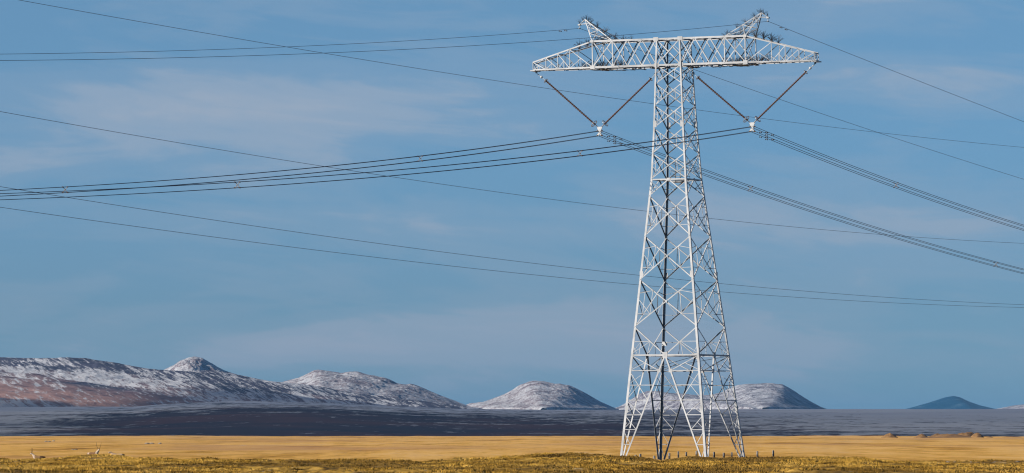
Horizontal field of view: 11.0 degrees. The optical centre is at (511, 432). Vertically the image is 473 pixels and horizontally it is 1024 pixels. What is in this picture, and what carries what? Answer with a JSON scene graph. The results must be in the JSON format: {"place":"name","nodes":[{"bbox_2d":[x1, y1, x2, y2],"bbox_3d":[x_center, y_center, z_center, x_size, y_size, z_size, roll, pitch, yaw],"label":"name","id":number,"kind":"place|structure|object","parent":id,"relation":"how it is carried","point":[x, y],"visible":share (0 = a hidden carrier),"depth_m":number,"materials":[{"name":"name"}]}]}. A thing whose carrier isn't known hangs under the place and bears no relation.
{"place":"outdoors","nodes":[
{"label":"outdoors","id":0,"kind":"place"},
{"bbox_2d":[164,357,233,373],"bbox_3d":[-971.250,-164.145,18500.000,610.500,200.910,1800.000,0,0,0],"label":"mountain","id":1,"kind":"structure","parent":0,"point":[193,364],"depth_m":18378.31,"materials":[{"name":"white snow"}]},
{"bbox_2d":[0,357,481,408],"bbox_3d":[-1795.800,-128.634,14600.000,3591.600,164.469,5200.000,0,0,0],"label":"mountain","id":2,"kind":"structure","parent":0,"point":[57,382],"depth_m":13688.00,"materials":[{"name":"white snow"}]},
{"bbox_2d":[284,370,469,406],"bbox_3d":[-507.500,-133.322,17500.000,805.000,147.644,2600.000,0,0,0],"label":"mountain","id":3,"kind":"structure","parent":0,"point":[358,382],"depth_m":17185.79,"materials":[{"name":"white snow"}]},
{"bbox_2d":[0,401,1023,436],"bbox_3d":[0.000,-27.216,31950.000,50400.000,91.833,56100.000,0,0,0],"label":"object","id":4,"kind":"structure","parent":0,"point":[243,418],"depth_m":8255.11,"materials":[{"name":"grey"}]},
{"bbox_2d":[0,435,1023,472],"bbox_3d":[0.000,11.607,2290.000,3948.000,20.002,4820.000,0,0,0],"label":"grassland","id":5,"kind":"structure","parent":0,"point":[900,448],"depth_m":922.72,"materials":[{"name":"yellow plant"}]},
{"bbox_2d":[30,448,45,458],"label":"antelope","id":6,"kind":"object","parent":5,"relation":"on","point":[35,456],"visible":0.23,"depth_m":459.40},
{"bbox_2d":[87,443,100,454],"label":"antelope","id":7,"kind":"object","parent":5,"relation":"on","point":[93,453],"visible":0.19,"depth_m":446.72},
{"bbox_2d":[530,8,821,459],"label":"transmission tower","id":8,"kind":"structure","parent":5,"relation":"on","point":[724,62],"depth_m":499.69,"materials":[{"name":"metal"}]},
{"bbox_2d":[0,111,1008,242],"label":"power line wire","id":9,"kind":"object","parent":8,"relation":"attached to","point":[465,187],"visible":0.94,"depth_m":673.53,"materials":[{"name":"grey metal"}]},
{"bbox_2d":[0,186,1021,304],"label":"power line wire","id":10,"kind":"object","parent":8,"relation":"attached to","point":[471,255],"visible":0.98,"depth_m":678.30,"materials":[{"name":"grey metal"}]},
{"bbox_2d":[0,21,1023,121],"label":"earth wire","id":11,"kind":"object","parent":8,"relation":"attached to","point":[494,44],"visible":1,"depth_m":444.24,"materials":[{"name":"grey metal"}]},
{"bbox_2d":[1,207,1023,307],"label":"power line wire","id":12,"kind":"object","parent":8,"relation":"hanging from","point":[463,267],"visible":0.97,"depth_m":683.21,"materials":[{"name":"grey metal"}]},
{"bbox_2d":[33,28,1021,178],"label":"earth wire","id":13,"kind":"object","parent":8,"relation":"attached to","point":[491,35],"visible":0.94,"depth_m":484.72,"materials":[{"name":"grey metal"}]},
{"bbox_2d":[538,74,597,126],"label":"insulator","id":14,"kind":"object","parent":8,"relation":"hanging from","point":[578,109],"visible":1,"depth_m":504.83,"materials":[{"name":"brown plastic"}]},
{"bbox_2d":[596,127,602,135],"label":"yoke plate","id":15,"kind":"object","parent":14,"relation":"hanging from","point":[600,130],"visible":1,"depth_m":503.47,"materials":[{"name":"metal"}]},
{"bbox_2d":[0,131,1022,268],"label":"conductor wire","id":16,"kind":"object","parent":15,"relation":"attached to","point":[490,147],"visible":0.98,"depth_m":480.75,"materials":[{"name":"metal"}]},
{"bbox_2d":[6,136,1022,273],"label":"conductor wire","id":17,"kind":"object","parent":15,"relation":"attached to","point":[574,139],"visible":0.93,"depth_m":500.15,"materials":[{"name":"metal"}]},
{"bbox_2d":[9,135,1022,272],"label":"conductor wire","id":18,"kind":"object","parent":15,"relation":"attached to","point":[503,150],"visible":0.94,"depth_m":484.45,"materials":[{"name":"metal"}]},
{"bbox_2d":[12,131,1022,269],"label":"conductor wire","id":19,"kind":"object","parent":15,"relation":"attached to","point":[576,134],"visible":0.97,"depth_m":501.05,"materials":[{"name":"metal"}]},
{"bbox_2d":[601,70,658,126],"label":"insulator","id":20,"kind":"object","parent":8,"relation":"hanging from","point":[623,105],"visible":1,"depth_m":502.10,"materials":[{"name":"brown plastic"}]},
{"bbox_2d":[688,68,749,122],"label":"insulator","id":21,"kind":"object","parent":8,"relation":"hanging from","point":[718,95],"visible":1,"depth_m":497.86,"materials":[{"name":"brown plastic"}]},
{"bbox_2d":[754,64,814,122],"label":"insulator","id":22,"kind":"object","parent":8,"relation":"hanging from","point":[780,96],"visible":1,"depth_m":495.00,"materials":[{"name":"brown plastic"}]},
{"bbox_2d":[749,122,755,131],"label":"yoke plate","id":23,"kind":"object","parent":22,"relation":"hanging from","point":[752,124],"visible":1,"depth_m":496.43,"materials":[{"name":"metal"}]},
{"bbox_2d":[0,126,1022,224],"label":"conductor wire","id":24,"kind":"object","parent":23,"relation":"attached to","point":[495,160],"visible":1,"depth_m":446.62,"materials":[{"name":"metal"}]},
{"bbox_2d":[3,131,1021,228],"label":"conductor wire","id":25,"kind":"object","parent":23,"relation":"attached to","point":[496,165],"visible":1,"depth_m":446.90,"materials":[{"name":"metal"}]},
{"bbox_2d":[1,131,1023,230],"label":"conductor wire","id":26,"kind":"object","parent":23,"relation":"attached to","point":[621,150],"visible":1,"depth_m":476.73,"materials":[{"name":"metal"}]},
{"bbox_2d":[23,127,1023,226],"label":"conductor wire","id":27,"kind":"object","parent":23,"relation":"attached to","point":[629,144],"visible":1,"depth_m":478.45,"materials":[{"name":"metal"}]},
{"bbox_2d":[881,433,897,437],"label":"dirt mound","id":28,"kind":"object","parent":5,"relation":"on","point":[889,435],"visible":0.82,"depth_m":3296.41,"materials":[{"name":"brown soil"}]},
{"bbox_2d":[914,434,926,437],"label":"dirt mound","id":29,"kind":"object","parent":5,"relation":"on","point":[921,436],"visible":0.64,"depth_m":3246.44,"materials":[{"name":"brown soil"}]},
{"bbox_2d":[925,434,971,437],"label":"dirt mound","id":30,"kind":"object","parent":5,"relation":"on","point":[948,436],"visible":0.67,"depth_m":3110.87,"materials":[{"name":"brown soil"}]},
{"bbox_2d":[958,432,973,436],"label":"dirt mound","id":31,"kind":"object","parent":5,"relation":"on","point":[969,434],"visible":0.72,"depth_m":3194.94,"materials":[{"name":"brown soil"}]},
{"bbox_2d":[971,433,983,437],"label":"dirt mound","id":32,"kind":"object","parent":5,"relation":"on","point":[977,435],"visible":0.75,"depth_m":3186.46,"materials":[{"name":"brown soil"}]},
{"bbox_2d":[0,452,1023,472],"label":"grass","id":33,"kind":"structure","parent":0,"point":[855,465],"depth_m":360.79,"materials":[{"name":"yellow plant"}]},
{"bbox_2d":[0,0,1023,408],"label":"sky","id":34,"kind":"structure","parent":0,"point":[73,287],"materials":[{"name":"blue"}]},
{"bbox_2d":[20,0,1023,147],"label":"power line wire","id":35,"kind":"object","parent":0,"point":[476,77],"visible":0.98,"depth_m":672.32,"materials":[{"name":"grey metal"}]},
{"bbox_2d":[467,381,618,409],"bbox_3d":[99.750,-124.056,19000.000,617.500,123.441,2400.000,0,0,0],"label":"mountain","id":36,"kind":"structure","parent":0,"point":[536,395],"depth_m":18524.12,"materials":[{"name":"white snow"}]},
{"bbox_2d":[616,383,824,409],"bbox_3d":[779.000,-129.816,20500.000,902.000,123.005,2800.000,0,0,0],"label":"mountain","id":37,"kind":"structure","parent":0,"point":[765,396],"depth_m":19941.83,"materials":[{"name":"white snow"}]},
{"bbox_2d":[907,396,993,408],"bbox_3d":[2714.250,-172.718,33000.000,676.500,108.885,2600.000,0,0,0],"label":"mountain","id":38,"kind":"structure","parent":0,"point":[953,402],"depth_m":32544.72,"materials":[{"name":"blue stone"}]},
{"bbox_2d":[998,404,1023,408],"bbox_3d":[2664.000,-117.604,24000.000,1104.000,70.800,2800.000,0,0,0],"label":"mountain","id":39,"kind":"structure","parent":0,"point":[1016,407],"depth_m":23835.36,"materials":[{"name":"white snow"}]}
]}

